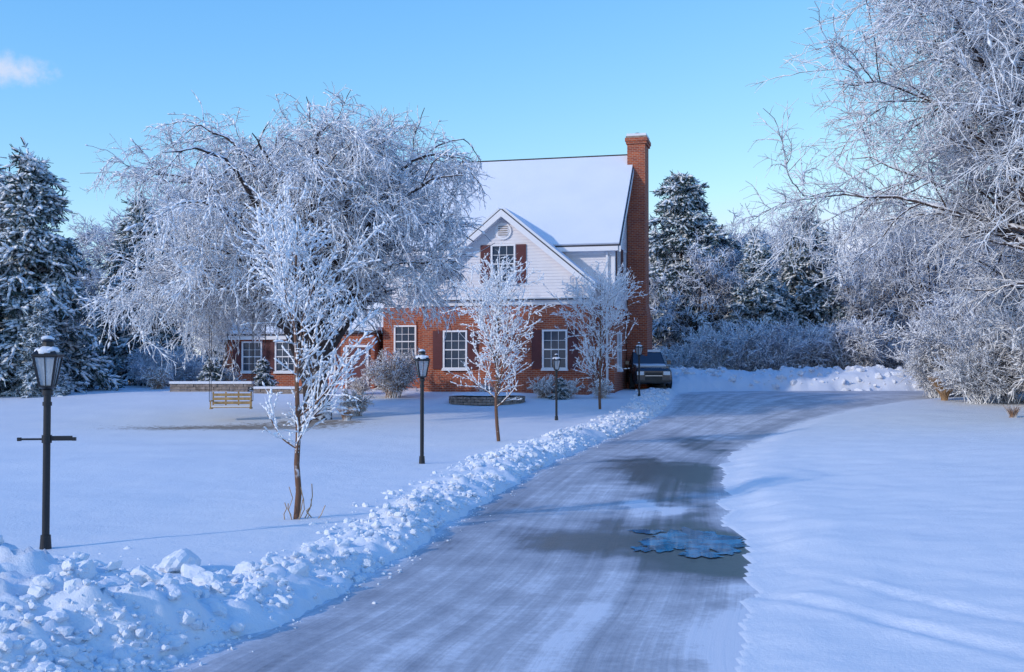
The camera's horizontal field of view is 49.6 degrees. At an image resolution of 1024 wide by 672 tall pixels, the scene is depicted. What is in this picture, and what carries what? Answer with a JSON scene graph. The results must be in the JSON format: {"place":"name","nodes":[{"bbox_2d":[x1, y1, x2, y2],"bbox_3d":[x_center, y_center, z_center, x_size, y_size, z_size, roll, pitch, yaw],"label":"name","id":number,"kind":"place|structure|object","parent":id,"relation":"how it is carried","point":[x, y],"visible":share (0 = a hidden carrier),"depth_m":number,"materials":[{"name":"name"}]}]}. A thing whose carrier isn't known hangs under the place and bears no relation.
{"place":"outdoors","nodes":[
{"label":"outdoors","id":0,"kind":"place"},
{"bbox_2d":[336,406,355,420],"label":"ornamental grass","id":1,"kind":"object","parent":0,"point":[346,417],"depth_m":35.45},
{"bbox_2d":[0,0,1010,357],"label":"sky","id":2,"kind":"structure","parent":0,"point":[511,79],"materials":[{"name":"blue"}]},
{"bbox_2d":[0,366,1023,671],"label":"snow ground","id":3,"kind":"structure","parent":0,"point":[886,538],"depth_m":14.85,"materials":[{"name":"white snow"}]},
{"bbox_2d":[0,164,6,226],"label":"snowy spruce tree","id":4,"kind":"object","parent":3,"relation":"on","point":[2,180],"depth_m":51.64,"materials":[{"name":"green plant"}]},
{"bbox_2d":[3,290,74,397],"bbox_3d":[-19.429,0.480,45.578,2.712,4.766,2.806,1,-2,-25],"label":"snowy spruce tree","id":5,"kind":"object","parent":3,"relation":"on","point":[35,332],"visible":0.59,"depth_m":45.18,"materials":[{"name":"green plant"}]},
{"bbox_2d":[17,335,76,549],"bbox_3d":[-4.770,1.290,11.369,0.576,2.610,0.262,0,-2,-7],"label":"lamp post","id":6,"kind":"object","parent":3,"relation":"on","point":[47,357],"visible":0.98,"depth_m":11.33,"materials":[{"name":"black metal"}]},
{"bbox_2d":[0,137,126,397],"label":"snowy spruce tree","id":7,"kind":"object","parent":3,"relation":"on","point":[35,260],"visible":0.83,"depth_m":47.33,"materials":[{"name":"green plant"}]},
{"bbox_2d":[76,186,205,385],"bbox_3d":[-19.274,-2.182,57.011,7.436,11.323,6.726,0,-2,-11],"label":"snowy spruce tree","id":8,"kind":"object","parent":3,"relation":"on","point":[118,353],"visible":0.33,"depth_m":56.05,"materials":[{"name":"green plant"}]},
{"bbox_2d":[138,362,173,388],"bbox_3d":[-15.845,1.854,50.050,1.729,1.382,1.675,0,-2,9],"label":"foundation shrub","id":9,"kind":"object","parent":3,"relation":"on","point":[161,378],"visible":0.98,"depth_m":49.77,"materials":[{"name":"white plant"}]},
{"bbox_2d":[196,355,225,380],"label":"dwarf spruce","id":10,"kind":"object","parent":3,"relation":"on","point":[216,371],"visible":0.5,"depth_m":48.30,"materials":[{"name":"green plant"}]},
{"bbox_2d":[169,381,254,391],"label":"courses","id":11,"kind":"object","parent":3,"relation":"on","point":[203,386],"visible":0.91,"depth_m":47.35,"materials":[{"name":"stone"}]},
{"bbox_2d":[222,366,245,380],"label":"foundation shrub","id":12,"kind":"object","parent":3,"relation":"on","point":[227,377],"visible":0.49,"depth_m":49.11,"materials":[{"name":"white plant"}]},
{"bbox_2d":[248,357,278,389],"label":"dwarf spruce","id":13,"kind":"object","parent":3,"relation":"on","point":[263,366],"visible":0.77,"depth_m":48.78,"materials":[{"name":"green plant"}]},
{"bbox_2d":[253,386,302,393],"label":"courses","id":14,"kind":"object","parent":3,"relation":"on","point":[275,389],"visible":0.47,"depth_m":46.37,"materials":[{"name":"stone"}]},
{"bbox_2d":[69,82,494,419],"bbox_3d":[-7.264,-2.647,35.700,13.464,11.305,12.921,0,-2,0],"label":"weeping cherry tree","id":15,"kind":"object","parent":3,"relation":"on","point":[204,277],"visible":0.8,"depth_m":34.21,"materials":[{"name":"white plant"}]},
{"bbox_2d":[209,309,253,408],"bbox_3d":[-9.006,0.727,35.631,1.338,3.220,0.615,0,-2,-9],"label":"porch swing","id":16,"kind":"object","parent":15,"relation":"hanging from","point":[226,398],"visible":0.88,"depth_m":35.80,"materials":[{"name":"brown wood"}]},
{"bbox_2d":[223,171,398,519],"bbox_3d":[-2.485,0.159,13.565,2.119,4.333,1.877,0,-2,-13],"label":"young magnolia tree","id":17,"kind":"object","parent":3,"relation":"on","point":[282,263],"visible":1,"depth_m":13.47,"materials":[{"name":"white plant"}]},
{"bbox_2d":[339,387,375,416],"bbox_3d":[-5.337,2.257,37.220,1.384,1.106,1.340,-1,-2,24],"label":"foundation shrub","id":18,"kind":"object","parent":3,"relation":"on","point":[361,404],"visible":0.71,"depth_m":37.16,"materials":[{"name":"white plant"}]},
{"bbox_2d":[344,376,371,394],"bbox_3d":[-6.320,2.058,46.340,1.211,0.967,1.173,2,-2,-44],"label":"foundation shrub","id":19,"kind":"object","parent":3,"relation":"on","point":[360,385],"visible":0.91,"depth_m":46.23,"materials":[{"name":"white plant"}]},
{"bbox_2d":[353,347,425,397],"bbox_3d":[-4.781,1.470,45.115,3.297,2.194,2.810,-1,-2,37],"label":"round shrub","id":20,"kind":"object","parent":3,"relation":"on","point":[395,375],"visible":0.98,"depth_m":44.64,"materials":[{"name":"white plant"}]},
{"bbox_2d":[414,349,429,463],"bbox_3d":[-1.700,1.533,20.965,0.262,2.590,0.262,0,-2,-17],"label":"lamp post","id":21,"kind":"object","parent":3,"relation":"on","point":[422,360],"visible":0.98,"depth_m":20.93,"materials":[{"name":"black metal"}]},
{"bbox_2d":[227,218,627,394],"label":"walls","id":22,"kind":"structure","parent":3,"relation":"on","point":[542,262],"depth_m":46.91,"materials":[{"name":"red brick"}]},
{"bbox_2d":[345,345,368,388],"bbox_3d":[-6.976,1.719,49.121,1.400,2.650,0.697,0,-2,14],"label":"front door","id":23,"kind":"structure","parent":22,"relation":"attached to","point":[357,371],"depth_m":49.41,"materials":[{"name":"wood"}]},
{"bbox_2d":[220,154,633,334],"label":"roof","id":24,"kind":"structure","parent":22,"relation":"on","point":[551,204],"depth_m":49.99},
{"bbox_2d":[225,169,633,379],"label":"trim","id":25,"kind":"structure","parent":22,"relation":"attached to","point":[503,231],"depth_m":46.65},
{"bbox_2d":[233,244,627,373],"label":"windows","id":26,"kind":"structure","parent":22,"relation":"attached to","point":[548,342],"depth_m":47.00,"materials":[{"name":"clear glass"}]},
{"bbox_2d":[0,364,919,671],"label":"snow chunks","id":27,"kind":"object","parent":3,"relation":"on","point":[186,562],"visible":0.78,"depth_m":9.02,"materials":[{"name":"white snow"}]},
{"bbox_2d":[475,382,494,391],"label":"foundation shrub","id":28,"kind":"object","parent":3,"relation":"on","point":[482,390],"visible":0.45,"depth_m":44.90,"materials":[{"name":"white plant"}]},
{"bbox_2d":[449,392,525,404],"bbox_3d":[-0.955,2.375,42.549,2.943,0.440,2.955,0,-2,0],"label":"stone planter","id":29,"kind":"object","parent":3,"relation":"on","point":[473,398],"visible":0.8,"depth_m":41.43,"materials":[{"name":"grey stone"}]},
{"bbox_2d":[440,241,554,440],"bbox_3d":[-0.372,0.165,27.218,2.377,5.060,3.254,0,-2,-15],"label":"young magnolia tree","id":30,"kind":"object","parent":3,"relation":"on","point":[499,346],"visible":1,"depth_m":27.16,"materials":[{"name":"white plant"}]},
{"bbox_2d":[526,374,558,397],"bbox_3d":[1.340,2.035,44.256,1.384,1.106,1.340,-1,-2,39],"label":"foundation shrub","id":31,"kind":"object","parent":3,"relation":"on","point":[543,388],"visible":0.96,"depth_m":44.08,"materials":[{"name":"white plant"}]},
{"bbox_2d":[67,139,1023,369],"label":"distant trees","id":32,"kind":"object","parent":3,"relation":"on","point":[895,290],"visible":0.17,"depth_m":63.07,"materials":[{"name":"white plant"}]},
{"bbox_2d":[552,353,560,419],"bbox_3d":[1.440,1.855,35.962,0.262,2.590,0.262,0,-2,-11],"label":"lamp post","id":33,"kind":"object","parent":3,"relation":"on","point":[556,360],"visible":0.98,"depth_m":35.93,"materials":[{"name":"black metal"}]},
{"bbox_2d":[547,376,571,399],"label":"dwarf spruce","id":34,"kind":"object","parent":3,"relation":"on","point":[563,394],"visible":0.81,"depth_m":43.69,"materials":[{"name":"green plant"}]},
{"bbox_2d":[120,275,1023,387],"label":"frosted thicket","id":35,"kind":"object","parent":3,"relation":"on","point":[843,346],"visible":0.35,"depth_m":56.86,"materials":[{"name":"white plant"}]},
{"bbox_2d":[562,377,584,397],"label":"foundation shrub","id":36,"kind":"object","parent":3,"relation":"on","point":[571,387],"visible":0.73,"depth_m":44.13,"materials":[{"name":"white plant"}]},
{"bbox_2d":[543,254,648,408],"bbox_3d":[3.285,-0.111,40.424,3.555,5.717,4.104,-1,-2,29],"label":"young magnolia tree","id":37,"kind":"object","parent":3,"relation":"on","point":[614,315],"visible":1,"depth_m":39.93,"materials":[{"name":"white plant"}]},
{"bbox_2d":[587,377,614,398],"bbox_3d":[3.529,2.107,44.259,1.173,0.967,1.211,0,-2,2],"label":"foundation shrub","id":38,"kind":"object","parent":3,"relation":"on","point":[605,388],"visible":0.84,"depth_m":44.08,"materials":[{"name":"white plant"}]},
{"bbox_2d":[625,133,651,388],"bbox_3d":[5.865,-3.056,51.362,1.020,12.720,2.000,0,-2,14],"label":"chimney","id":39,"kind":"object","parent":3,"relation":"on","point":[638,145],"visible":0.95,"depth_m":50.73,"materials":[{"name":"red brick"}]},
{"bbox_2d":[635,342,642,395],"bbox_3d":[5.120,1.550,44.674,0.262,2.640,0.262,1,-2,-29],"label":"lamp post","id":40,"kind":"object","parent":3,"relation":"on","point":[639,348],"visible":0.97,"depth_m":44.64,"materials":[{"name":"black metal"}]},
{"bbox_2d":[625,350,671,388],"bbox_3d":[6.085,1.504,50.775,2.060,1.786,4.500,0,-2,-3],"label":"parked car","id":41,"kind":"object","parent":3,"relation":"on","point":[655,368],"visible":0.73,"depth_m":49.07,"materials":[{"name":"black paint"}]},
{"bbox_2d":[653,212,742,347],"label":"snowy pine tree","id":42,"kind":"object","parent":3,"relation":"on","point":[711,219],"visible":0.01,"depth_m":73.85,"materials":[{"name":"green plant"}]},
{"bbox_2d":[649,169,749,350],"bbox_3d":[9.137,-3.428,64.323,7.994,12.758,9.374,-2,-2,43],"label":"snowy pine tree","id":43,"kind":"object","parent":3,"relation":"on","point":[682,202],"visible":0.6,"depth_m":64.33,"materials":[{"name":"green plant"}]},
{"bbox_2d":[720,228,800,336],"bbox_3d":[13.676,-1.289,62.137,5.800,9.849,5.606,0,-2,0],"label":"snowy spruce tree","id":44,"kind":"object","parent":3,"relation":"on","point":[763,299],"visible":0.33,"depth_m":61.45,"materials":[{"name":"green plant"}]},
{"bbox_2d":[776,281,798,333],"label":"snowy spruce tree","id":45,"kind":"object","parent":3,"relation":"on","point":[784,292],"visible":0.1,"depth_m":63.76,"materials":[{"name":"green plant"}]},
{"bbox_2d":[773,203,855,329],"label":"snowy spruce tree","id":46,"kind":"object","parent":3,"relation":"on","point":[800,284],"visible":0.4,"depth_m":65.03,"materials":[{"name":"green plant"}]},
{"bbox_2d":[716,0,1023,330],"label":"frosted maple tree","id":47,"kind":"object","parent":3,"relation":"on","point":[985,63],"visible":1,"depth_m":33.71,"materials":[{"name":"white plant"}]},
{"bbox_2d":[880,343,957,397],"bbox_3d":[17.543,1.446,46.765,3.713,2.442,3.830,1,-2,-31],"label":"frosted shrub","id":48,"kind":"object","parent":3,"relation":"on","point":[917,366],"visible":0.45,"depth_m":46.50,"materials":[{"name":"white plant"}]},
{"bbox_2d":[892,309,1010,396],"bbox_3d":[19.386,0.761,46.639,5.834,3.838,6.018,-1,-2,34],"label":"frosted shrub","id":49,"kind":"object","parent":3,"relation":"on","point":[923,339],"visible":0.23,"depth_m":46.15,"materials":[{"name":"white plant"}]},
{"bbox_2d":[902,60,1023,336],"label":"frosted maple tree","id":50,"kind":"object","parent":3,"relation":"on","point":[1002,296],"visible":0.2,"depth_m":44.83,"materials":[{"name":"white plant"}]},
{"bbox_2d":[921,320,1023,403],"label":"frosted shrub","id":51,"kind":"object","parent":3,"relation":"on","point":[978,341],"visible":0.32,"depth_m":42.09,"materials":[{"name":"white plant"}]},
{"bbox_2d":[927,339,1023,403],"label":"frosted shrub","id":52,"kind":"object","parent":3,"relation":"on","point":[977,382],"visible":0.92,"depth_m":41.20,"materials":[{"name":"white plant"}]},
{"bbox_2d":[969,291,1023,403],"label":"frosted shrub","id":53,"kind":"object","parent":3,"relation":"on","point":[1014,323],"visible":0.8,"depth_m":40.40,"materials":[{"name":"white plant"}]},
{"bbox_2d":[988,301,1022,321],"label":"frosted shrub","id":54,"kind":"object","parent":3,"relation":"on","point":[1002,311],"visible":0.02,"depth_m":42.43,"materials":[{"name":"white plant"}]},
{"bbox_2d":[150,391,1023,671],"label":"driveway","id":55,"kind":"structure","parent":0,"point":[549,569],"depth_m":10.38,"materials":[{"name":"grey asphalt"}]},
{"bbox_2d":[627,527,749,557],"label":"puddle","id":56,"kind":"object","parent":55,"relation":"on","point":[696,543],"visible":1,"depth_m":12.58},
{"bbox_2d":[927,376,954,400],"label":"ornamental grass","id":57,"kind":"object","parent":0,"point":[944,395],"depth_m":43.24,"materials":[{"name":"beige plant"}]},
{"bbox_2d":[1002,405,1022,417],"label":"ornamental grass","id":58,"kind":"object","parent":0,"point":[1012,411],"depth_m":34.45,"materials":[{"name":"plant"}]}
]}

